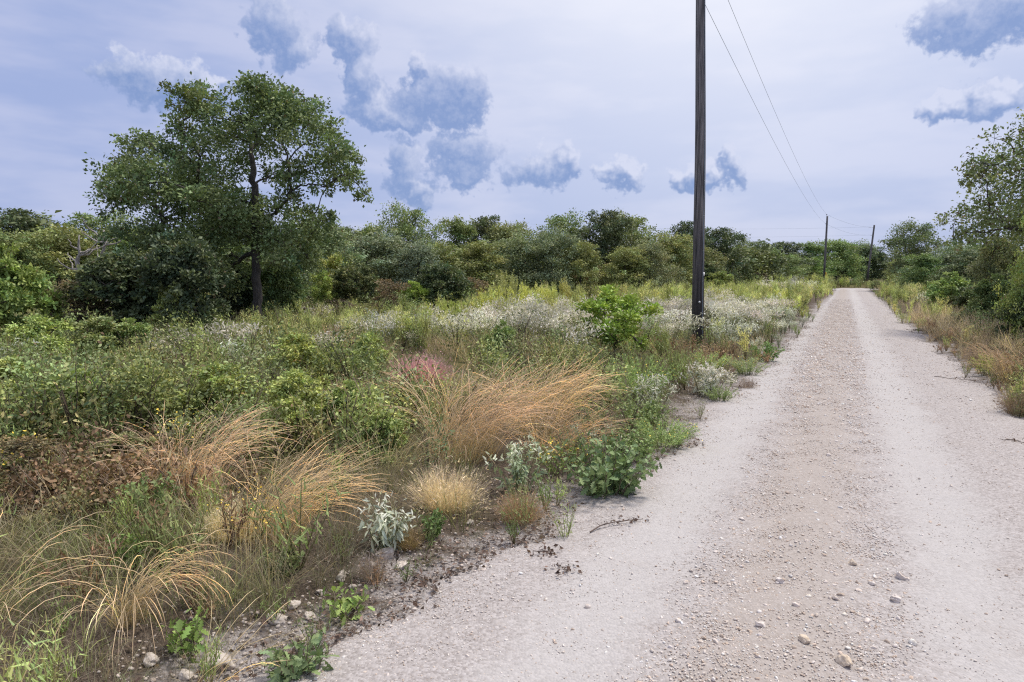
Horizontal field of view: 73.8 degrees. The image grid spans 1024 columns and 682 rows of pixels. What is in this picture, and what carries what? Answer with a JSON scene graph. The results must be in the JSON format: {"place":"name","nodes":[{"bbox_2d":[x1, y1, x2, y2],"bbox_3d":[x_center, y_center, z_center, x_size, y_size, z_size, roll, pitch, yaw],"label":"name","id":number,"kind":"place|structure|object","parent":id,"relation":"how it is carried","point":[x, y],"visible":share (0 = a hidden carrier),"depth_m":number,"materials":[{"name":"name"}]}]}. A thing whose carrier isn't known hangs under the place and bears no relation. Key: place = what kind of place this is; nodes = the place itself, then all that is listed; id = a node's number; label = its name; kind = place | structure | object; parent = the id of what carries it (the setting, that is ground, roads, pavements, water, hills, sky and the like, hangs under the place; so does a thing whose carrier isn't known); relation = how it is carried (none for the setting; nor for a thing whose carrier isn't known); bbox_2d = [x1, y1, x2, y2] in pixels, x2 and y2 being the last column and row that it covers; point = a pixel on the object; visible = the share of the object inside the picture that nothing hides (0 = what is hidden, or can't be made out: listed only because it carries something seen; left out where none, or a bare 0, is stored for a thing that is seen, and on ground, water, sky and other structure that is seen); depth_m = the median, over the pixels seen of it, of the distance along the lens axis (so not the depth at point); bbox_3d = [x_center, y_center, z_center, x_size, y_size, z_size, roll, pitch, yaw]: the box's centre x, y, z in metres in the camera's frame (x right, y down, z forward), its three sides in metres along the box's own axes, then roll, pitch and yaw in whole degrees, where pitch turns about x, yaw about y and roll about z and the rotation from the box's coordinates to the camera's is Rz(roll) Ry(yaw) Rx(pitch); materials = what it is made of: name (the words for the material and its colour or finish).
{"place":"outdoors","nodes":[
{"label":"outdoors","id":0,"kind":"place"},
{"bbox_2d":[105,526,147,573],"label":"bush","id":1,"kind":"object","parent":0,"point":[136,550],"visible":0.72,"depth_m":4.24,"materials":[{"name":"green plant"}]},
{"bbox_2d":[191,491,279,547],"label":"dry tuft","id":2,"kind":"object","parent":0,"point":[217,526],"visible":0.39,"depth_m":4.72,"materials":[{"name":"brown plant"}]},
{"bbox_2d":[380,346,460,389],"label":"pink grass","id":3,"kind":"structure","parent":0,"point":[432,369],"depth_m":10.94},
{"bbox_2d":[0,274,1023,681],"bbox_3d":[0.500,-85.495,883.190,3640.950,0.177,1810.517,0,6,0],"label":"ground","id":4,"kind":"structure","parent":0,"point":[144,634],"depth_m":4.55,"materials":[{"name":"soil"}]},
{"bbox_2d":[0,207,59,249],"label":"tree","id":5,"kind":"object","parent":4,"relation":"on","point":[7,219],"visible":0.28,"depth_m":38.53,"materials":[{"name":"green plant"}]},
{"bbox_2d":[0,228,60,295],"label":"tree","id":6,"kind":"object","parent":4,"relation":"on","point":[24,248],"visible":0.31,"depth_m":30.69,"materials":[{"name":"green plant"}]},
{"bbox_2d":[0,242,68,337],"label":"shrub","id":7,"kind":"object","parent":4,"relation":"on","point":[22,286],"visible":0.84,"depth_m":16.16,"materials":[{"name":"green plant"}]},
{"bbox_2d":[0,434,77,502],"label":"shrub","id":8,"kind":"object","parent":4,"relation":"on","point":[18,445],"visible":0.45,"depth_m":5.67,"materials":[{"name":"green plant"}]},
{"bbox_2d":[1,313,78,364],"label":"shrub","id":9,"kind":"object","parent":4,"relation":"on","point":[38,324],"visible":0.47,"depth_m":11.99,"materials":[{"name":"green plant"}]},
{"bbox_2d":[0,220,107,295],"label":"tree","id":10,"kind":"object","parent":4,"relation":"on","point":[60,248],"visible":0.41,"depth_m":32.22,"materials":[{"name":"green plant"}]},
{"bbox_2d":[0,510,144,640],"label":"grass clump","id":11,"kind":"object","parent":4,"relation":"on","point":[10,589],"visible":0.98,"depth_m":3.55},
{"bbox_2d":[27,368,126,444],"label":"shrub","id":12,"kind":"object","parent":4,"relation":"on","point":[78,370],"visible":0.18,"depth_m":7.29,"materials":[{"name":"green plant"}]},
{"bbox_2d":[39,279,117,331],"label":"shrub","id":13,"kind":"object","parent":4,"relation":"on","point":[73,301],"visible":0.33,"depth_m":17.17,"materials":[{"name":"green plant"}]},
{"bbox_2d":[63,314,140,360],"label":"shrub","id":14,"kind":"object","parent":4,"relation":"on","point":[106,325],"visible":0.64,"depth_m":13.63,"materials":[{"name":"green plant"}]},
{"bbox_2d":[59,207,145,278],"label":"tree","id":15,"kind":"object","parent":4,"relation":"on","point":[89,222],"visible":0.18,"depth_m":40.68,"materials":[{"name":"green plant"}]},
{"bbox_2d":[63,244,175,331],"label":"shrub","id":16,"kind":"object","parent":4,"relation":"on","point":[104,274],"visible":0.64,"depth_m":17.36,"materials":[{"name":"green plant"}]},
{"bbox_2d":[5,533,240,677],"bbox_3d":[-1.922,1.299,3.551,0.996,0.396,1.068,0,6,0],"label":"grass clump","id":17,"kind":"object","parent":4,"relation":"on","point":[137,599],"visible":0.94,"depth_m":3.54,"materials":[{"name":"plant"}]},
{"bbox_2d":[97,317,153,357],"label":"shrub","id":18,"kind":"object","parent":4,"relation":"on","point":[136,328],"visible":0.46,"depth_m":14.15,"materials":[{"name":"green plant"}]},
{"bbox_2d":[85,430,166,472],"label":"shrub","id":19,"kind":"object","parent":4,"relation":"on","point":[130,435],"visible":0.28,"depth_m":5.80,"materials":[{"name":"green plant"}]},
{"bbox_2d":[111,471,182,528],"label":"bush","id":20,"kind":"object","parent":4,"relation":"on","point":[159,493],"visible":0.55,"depth_m":4.76,"materials":[{"name":"green plant"}]},
{"bbox_2d":[158,605,208,662],"bbox_3d":[-1.576,1.465,3.343,0.351,0.258,0.213,5,8,44],"label":"oak sapling","id":21,"kind":"object","parent":4,"relation":"on","point":[179,626],"visible":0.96,"depth_m":3.34,"materials":[{"name":"green plant"}]},
{"bbox_2d":[126,224,240,329],"bbox_3d":[-8.742,-1.435,18.042,2.553,3.215,2.810,-1,6,-6],"label":"shrub","id":22,"kind":"object","parent":4,"relation":"on","point":[190,264],"visible":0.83,"depth_m":17.42,"materials":[{"name":"green plant"}]},
{"bbox_2d":[80,394,304,506],"bbox_3d":[-2.575,0.842,5.519,1.747,0.955,1.693,0,6,0],"label":"grass clump","id":23,"kind":"object","parent":4,"relation":"on","point":[219,450],"visible":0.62,"depth_m":5.56,"materials":[{"name":"plant"}]},
{"bbox_2d":[172,361,263,434],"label":"shrub","id":24,"kind":"object","parent":4,"relation":"on","point":[210,368],"visible":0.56,"depth_m":7.62,"materials":[{"name":"green plant"}]},
{"bbox_2d":[82,70,373,323],"bbox_3d":[-9.109,-4.337,22.324,8.383,8.365,7.488,-3,6,-29],"label":"oak tree","id":25,"kind":"object","parent":4,"relation":"on","point":[232,214],"visible":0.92,"depth_m":20.79,"materials":[{"name":"green plant"}]},
{"bbox_2d":[155,487,309,631],"bbox_3d":[-1.527,1.159,3.733,0.870,0.737,0.744,0,6,0],"label":"grass clump","id":26,"kind":"object","parent":4,"relation":"on","point":[236,578],"visible":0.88,"depth_m":3.75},
{"bbox_2d":[209,248,267,321],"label":"shrub","id":27,"kind":"object","parent":4,"relation":"on","point":[245,302],"visible":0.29,"depth_m":24.19,"materials":[{"name":"green plant"}]},
{"bbox_2d":[189,589,317,681],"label":"grass clump","id":28,"kind":"object","parent":4,"relation":"on","point":[226,679],"visible":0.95,"depth_m":3.15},
{"bbox_2d":[246,255,310,316],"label":"shrub","id":29,"kind":"object","parent":4,"relation":"on","point":[280,283],"visible":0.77,"depth_m":23.53,"materials":[{"name":"green plant"}]},
{"bbox_2d":[255,545,304,576],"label":"green weed clump","id":30,"kind":"object","parent":4,"relation":"on","point":[288,565],"visible":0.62,"depth_m":4.19,"materials":[{"name":"green plant"}]},
{"bbox_2d":[254,366,333,441],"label":"shrub","id":31,"kind":"object","parent":4,"relation":"on","point":[281,393],"visible":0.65,"depth_m":7.13,"materials":[{"name":"green plant"}]},
{"bbox_2d":[194,422,396,551],"bbox_3d":[-1.510,1.026,4.904,1.436,0.788,1.769,-2,6,-19],"label":"grass clump","id":32,"kind":"object","parent":4,"relation":"on","point":[314,503],"visible":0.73,"depth_m":4.82,"materials":[{"name":"plant"}]},
{"bbox_2d":[258,627,339,681],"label":"oak sapling","id":33,"kind":"object","parent":4,"relation":"on","point":[291,667],"visible":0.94,"depth_m":3.20,"materials":[{"name":"green plant"}]},
{"bbox_2d":[264,330,335,386],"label":"shrub","id":34,"kind":"object","parent":4,"relation":"on","point":[286,344],"visible":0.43,"depth_m":10.07,"materials":[{"name":"green plant"}]},
{"bbox_2d":[268,219,369,306],"bbox_3d":[-10.421,-4.022,35.776,5.650,5.354,5.153,3,7,31],"label":"tree","id":35,"kind":"object","parent":4,"relation":"on","point":[341,247],"visible":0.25,"depth_m":35.24,"materials":[{"name":"green plant"}]},
{"bbox_2d":[308,269,338,310],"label":"shrub","id":36,"kind":"object","parent":4,"relation":"on","point":[326,285],"visible":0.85,"depth_m":29.34,"materials":[{"name":"green plant"}]},
{"bbox_2d":[308,378,379,445],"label":"shrub","id":37,"kind":"object","parent":4,"relation":"on","point":[350,384],"visible":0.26,"depth_m":7.35,"materials":[{"name":"green plant"}]},
{"bbox_2d":[319,582,374,626],"bbox_3d":[-0.918,1.451,3.784,0.248,0.220,0.275,-3,6,-29],"label":"oak sapling","id":38,"kind":"object","parent":4,"relation":"on","point":[343,603],"visible":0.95,"depth_m":3.80,"materials":[{"name":"green plant"}]},
{"bbox_2d":[328,260,381,308],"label":"shrub","id":39,"kind":"object","parent":4,"relation":"on","point":[346,279],"visible":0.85,"depth_m":30.04,"materials":[{"name":"green plant"}]},
{"bbox_2d":[348,330,389,381],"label":"shrub","id":40,"kind":"object","parent":4,"relation":"on","point":[372,337],"visible":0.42,"depth_m":11.29,"materials":[{"name":"green plant"}]},
{"bbox_2d":[348,542,395,585],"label":"dry tuft","id":41,"kind":"object","parent":4,"relation":"on","point":[368,565],"visible":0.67,"depth_m":4.21,"materials":[{"name":"plant"}]},
{"bbox_2d":[338,226,415,301],"bbox_3d":[-7.572,-4.241,40.216,6.606,4.861,7.243,3,6,29],"label":"tree","id":42,"kind":"object","parent":4,"relation":"on","point":[377,247],"visible":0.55,"depth_m":38.53,"materials":[{"name":"green plant"}]},
{"bbox_2d":[351,410,408,465],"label":"shrub","id":43,"kind":"object","parent":4,"relation":"on","point":[387,428],"visible":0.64,"depth_m":6.70,"materials":[{"name":"green plant"}]},
{"bbox_2d":[321,425,447,494],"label":"grass clump","id":44,"kind":"object","parent":4,"relation":"on","point":[392,471],"visible":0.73,"depth_m":5.91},
{"bbox_2d":[357,491,419,553],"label":"silver plant","id":45,"kind":"object","parent":4,"relation":"on","point":[381,527],"visible":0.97,"depth_m":4.57,"materials":[{"name":"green plant"}]},
{"bbox_2d":[0,304,808,373],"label":"silver weed","id":46,"kind":"object","parent":4,"relation":"on","point":[781,323],"visible":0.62,"depth_m":17.27,"materials":[{"name":"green plant"}]},
{"bbox_2d":[371,197,447,268],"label":"tree","id":47,"kind":"object","parent":4,"relation":"on","point":[410,232],"visible":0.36,"depth_m":48.85,"materials":[{"name":"green plant"}]},
{"bbox_2d":[387,235,444,297],"bbox_3d":[-5.452,-3.874,39.006,3.865,4.308,4.237,-1,6,-8],"label":"tree","id":48,"kind":"object","parent":4,"relation":"on","point":[419,251],"visible":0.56,"depth_m":38.21,"materials":[{"name":"green plant"}]},
{"bbox_2d":[358,350,495,432],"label":"grass clump","id":49,"kind":"object","parent":4,"relation":"on","point":[434,399],"visible":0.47,"depth_m":8.10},
{"bbox_2d":[391,455,497,521],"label":"dry tuft","id":50,"kind":"object","parent":4,"relation":"on","point":[466,491],"visible":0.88,"depth_m":5.44,"materials":[{"name":"beige plant"}]},
{"bbox_2d":[411,261,477,312],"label":"shrub","id":51,"kind":"object","parent":4,"relation":"on","point":[447,281],"visible":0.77,"depth_m":28.02,"materials":[{"name":"green plant"}]},
{"bbox_2d":[352,349,574,469],"bbox_3d":[-0.317,0.652,6.915,2.016,1.147,2.428,-5,8,-41],"label":"grass clump","id":52,"kind":"object","parent":4,"relation":"on","point":[484,427],"visible":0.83,"depth_m":6.77,"materials":[{"name":"plant"}]},
{"bbox_2d":[435,214,499,279],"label":"tree","id":53,"kind":"object","parent":4,"relation":"on","point":[460,230],"visible":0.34,"depth_m":50.78,"materials":[{"name":"green plant"}]},
{"bbox_2d":[439,238,516,292],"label":"tree","id":54,"kind":"object","parent":4,"relation":"on","point":[483,261],"visible":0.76,"depth_m":42.18,"materials":[{"name":"green plant"}]},
{"bbox_2d":[0,272,1014,357],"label":"golden weed","id":55,"kind":"object","parent":4,"relation":"on","point":[753,291],"visible":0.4,"depth_m":29.02,"materials":[{"name":"plant"}]},
{"bbox_2d":[0,308,1015,681],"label":"dry grass","id":56,"kind":"structure","parent":4,"relation":"on","point":[338,524],"depth_m":4.50,"materials":[{"name":"plant"}]},
{"bbox_2d":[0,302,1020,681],"bbox_3d":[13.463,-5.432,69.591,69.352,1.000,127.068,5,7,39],"label":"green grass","id":57,"kind":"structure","parent":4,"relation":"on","point":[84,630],"depth_m":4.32,"materials":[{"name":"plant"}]},
{"bbox_2d":[0,272,1023,480],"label":"scrub","id":58,"kind":"object","parent":4,"relation":"on","point":[15,409],"visible":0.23,"depth_m":8.03,"materials":[{"name":"plant"}]},
{"bbox_2d":[0,277,1023,681],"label":"green weed","id":59,"kind":"object","parent":4,"relation":"on","point":[152,527],"visible":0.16,"depth_m":5.05,"materials":[{"name":"plant"}]},
{"bbox_2d":[0,326,1023,533],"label":"red scrub","id":60,"kind":"object","parent":4,"relation":"on","point":[63,468],"visible":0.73,"depth_m":5.26,"materials":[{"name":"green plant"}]},
{"bbox_2d":[0,277,1023,463],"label":"tan grass","id":61,"kind":"structure","parent":4,"relation":"on","point":[941,318],"depth_m":15.70,"materials":[{"name":"plant"}]},
{"bbox_2d":[1,210,1023,301],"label":"woods","id":62,"kind":"object","parent":4,"relation":"on","point":[768,261],"visible":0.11,"depth_m":70.86,"materials":[{"name":"green plant"}]},
{"bbox_2d":[484,218,544,283],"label":"tree","id":63,"kind":"object","parent":4,"relation":"on","point":[505,232],"visible":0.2,"depth_m":52.91,"materials":[{"name":"green plant"}]},
{"bbox_2d":[483,430,553,493],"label":"silver plant","id":64,"kind":"object","parent":4,"relation":"on","point":[515,471],"visible":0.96,"depth_m":5.85,"materials":[{"name":"green plant"}]},
{"bbox_2d":[111,276,928,366],"bbox_3d":[9.514,-4.487,55.459,83.670,1.925,89.688,0,6,0],"label":"white wildflower","id":65,"kind":"object","parent":4,"relation":"on","point":[673,310],"visible":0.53,"depth_m":18.20,"materials":[{"name":"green plant"}]},
{"bbox_2d":[487,483,555,529],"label":"dry tuft","id":66,"kind":"object","parent":4,"relation":"on","point":[518,506],"visible":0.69,"depth_m":5.21,"materials":[{"name":"brown plant"}]},
{"bbox_2d":[486,230,558,297],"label":"tree","id":67,"kind":"object","parent":4,"relation":"on","point":[515,247],"visible":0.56,"depth_m":45.83,"materials":[{"name":"green plant"}]},
{"bbox_2d":[31,315,1023,619],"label":"rusty weed","id":68,"kind":"object","parent":4,"relation":"on","point":[377,567],"visible":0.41,"depth_m":4.65,"materials":[{"name":"plant"}]},
{"bbox_2d":[445,343,625,439],"bbox_3d":[0.392,0.550,8.185,2.114,1.102,2.172,2,6,17],"label":"grass clump","id":69,"kind":"object","parent":4,"relation":"on","point":[571,395],"visible":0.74,"depth_m":7.97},
{"bbox_2d":[61,319,1014,681],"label":"leaf litter","id":70,"kind":"object","parent":4,"relation":"on","point":[421,583],"visible":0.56,"depth_m":4.19,"materials":[{"name":"brown plant"}]},
{"bbox_2d":[507,223,586,292],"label":"tree","id":71,"kind":"object","parent":4,"relation":"on","point":[553,245],"visible":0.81,"depth_m":44.89,"materials":[{"name":"green plant"}]},
{"bbox_2d":[525,207,589,275],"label":"tree","id":72,"kind":"object","parent":4,"relation":"on","point":[562,221],"visible":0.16,"depth_m":56.65,"materials":[{"name":"green plant"}]},
{"bbox_2d":[527,432,602,479],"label":"yellow wildflower","id":73,"kind":"object","parent":4,"relation":"on","point":[556,461],"visible":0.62,"depth_m":6.32,"materials":[{"name":"green plant"}]},
{"bbox_2d":[500,397,642,455],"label":"grass clump","id":74,"kind":"object","parent":4,"relation":"on","point":[566,436],"visible":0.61,"depth_m":7.22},
{"bbox_2d":[554,240,608,299],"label":"tree","id":75,"kind":"object","parent":4,"relation":"on","point":[582,265],"visible":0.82,"depth_m":45.17,"materials":[{"name":"green plant"}]},
{"bbox_2d":[569,209,638,285],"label":"tree","id":76,"kind":"object","parent":4,"relation":"on","point":[606,237],"visible":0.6,"depth_m":52.70,"materials":[{"name":"green plant"}]},
{"bbox_2d":[554,429,668,498],"bbox_3d":[0.814,1.112,5.923,0.890,0.634,0.958,-2,6,-15],"label":"oak sapling","id":77,"kind":"object","parent":4,"relation":"on","point":[600,483],"visible":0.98,"depth_m":5.79,"materials":[{"name":"green plant"}]},
{"bbox_2d":[571,283,666,354],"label":"shrub","id":78,"kind":"object","parent":4,"relation":"on","point":[627,315],"visible":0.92,"depth_m":15.11,"materials":[{"name":"green plant"}]},
{"bbox_2d":[598,245,659,294],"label":"tree","id":79,"kind":"object","parent":4,"relation":"on","point":[624,259],"visible":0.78,"depth_m":46.23,"materials":[{"name":"green plant"}]},
{"bbox_2d":[601,426,660,458],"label":"green weed clump","id":80,"kind":"object","parent":4,"relation":"on","point":[632,435],"visible":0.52,"depth_m":6.95,"materials":[{"name":"green plant"}]},
{"bbox_2d":[594,349,682,401],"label":"clump","id":81,"kind":"object","parent":4,"relation":"on","point":[635,372],"visible":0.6,"depth_m":10.05,"materials":[{"name":"green plant"}]},
{"bbox_2d":[607,208,670,271],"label":"tree","id":82,"kind":"object","parent":4,"relation":"on","point":[648,236],"visible":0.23,"depth_m":56.62,"materials":[{"name":"green plant"}]},
{"bbox_2d":[617,395,677,427],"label":"green weed clump","id":83,"kind":"object","parent":4,"relation":"on","point":[651,411],"visible":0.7,"depth_m":8.35,"materials":[{"name":"green plant"}]},
{"bbox_2d":[627,371,679,411],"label":"silver plant","id":84,"kind":"object","parent":4,"relation":"on","point":[655,390],"visible":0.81,"depth_m":9.20,"materials":[{"name":"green plant"}]},
{"bbox_2d":[622,236,690,288],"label":"tree","id":85,"kind":"object","parent":4,"relation":"on","point":[658,257],"visible":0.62,"depth_m":47.01,"materials":[{"name":"green plant"}]},
{"bbox_2d":[621,413,702,448],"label":"clump","id":86,"kind":"object","parent":4,"relation":"on","point":[671,436],"visible":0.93,"depth_m":7.45,"materials":[{"name":"green plant"}]},
{"bbox_2d":[639,230,708,289],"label":"tree","id":87,"kind":"object","parent":4,"relation":"on","point":[677,248],"visible":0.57,"depth_m":50.69,"materials":[{"name":"green plant"}]},
{"bbox_2d":[691,0,705,343],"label":"utility pole","id":88,"kind":"object","parent":4,"relation":"on","point":[698,273],"visible":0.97,"depth_m":17.67,"materials":[{"name":"brown wood"}]},
{"bbox_2d":[678,361,738,396],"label":"silver plant","id":89,"kind":"object","parent":4,"relation":"on","point":[707,379],"visible":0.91,"depth_m":10.57,"materials":[{"name":"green plant"}]},
{"bbox_2d":[705,226,753,283],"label":"tree","id":90,"kind":"object","parent":4,"relation":"on","point":[726,243],"visible":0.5,"depth_m":64.54,"materials":[{"name":"green plant"}]},
{"bbox_2d":[811,238,871,282],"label":"tree","id":91,"kind":"object","parent":4,"relation":"on","point":[848,257],"visible":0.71,"depth_m":113.13,"materials":[{"name":"green plant"}]},
{"bbox_2d":[877,217,947,275],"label":"tree","id":92,"kind":"object","parent":4,"relation":"on","point":[902,243],"visible":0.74,"depth_m":70.63,"materials":[{"name":"green plant"}]},
{"bbox_2d":[888,252,948,291],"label":"tree","id":93,"kind":"object","parent":4,"relation":"on","point":[923,268],"visible":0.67,"depth_m":57.23,"materials":[{"name":"green plant"}]},
{"bbox_2d":[890,243,982,282],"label":"tree","id":94,"kind":"object","parent":4,"relation":"on","point":[948,254],"visible":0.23,"depth_m":60.73,"materials":[{"name":"green plant"}]},
{"bbox_2d":[923,271,972,312],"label":"shrub","id":95,"kind":"object","parent":4,"relation":"on","point":[948,286],"visible":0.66,"depth_m":30.29,"materials":[{"name":"green plant"}]},
{"bbox_2d":[924,254,1004,285],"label":"tree","id":96,"kind":"object","parent":4,"relation":"on","point":[963,261],"visible":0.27,"depth_m":43.57,"materials":[{"name":"green plant"}]},
{"bbox_2d":[926,107,1023,287],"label":"oak tree","id":97,"kind":"object","parent":4,"relation":"on","point":[1013,218],"visible":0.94,"depth_m":21.18,"materials":[{"name":"green plant"}]},
{"bbox_2d":[951,273,1018,323],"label":"shrub","id":98,"kind":"object","parent":4,"relation":"on","point":[986,293],"visible":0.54,"depth_m":22.77,"materials":[{"name":"green plant"}]},
{"bbox_2d":[954,336,1023,385],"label":"grass clump","id":99,"kind":"object","parent":4,"relation":"on","point":[1002,364],"visible":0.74,"depth_m":11.77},
{"bbox_2d":[958,231,1023,302],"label":"tree","id":100,"kind":"object","parent":4,"relation":"on","point":[996,261],"visible":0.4,"depth_m":25.73,"materials":[{"name":"green plant"}]},
{"bbox_2d":[990,211,1023,343],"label":"tree","id":101,"kind":"object","parent":4,"relation":"on","point":[1017,267],"visible":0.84,"depth_m":16.66,"materials":[{"name":"green plant"}]},
{"bbox_2d":[991,289,1023,342],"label":"shrub","id":102,"kind":"object","parent":4,"relation":"on","point":[1014,318],"visible":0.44,"depth_m":16.82,"materials":[{"name":"green plant"}]},
{"bbox_2d":[0,0,1023,269],"label":"sky","id":103,"kind":"structure","parent":0,"point":[512,110],"materials":[{"name":"blue"}]},
{"bbox_2d":[38,288,1023,681],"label":"gravel road","id":104,"kind":"structure","parent":0,"point":[522,636],"depth_m":4.47,"materials":[{"name":"gravel"}]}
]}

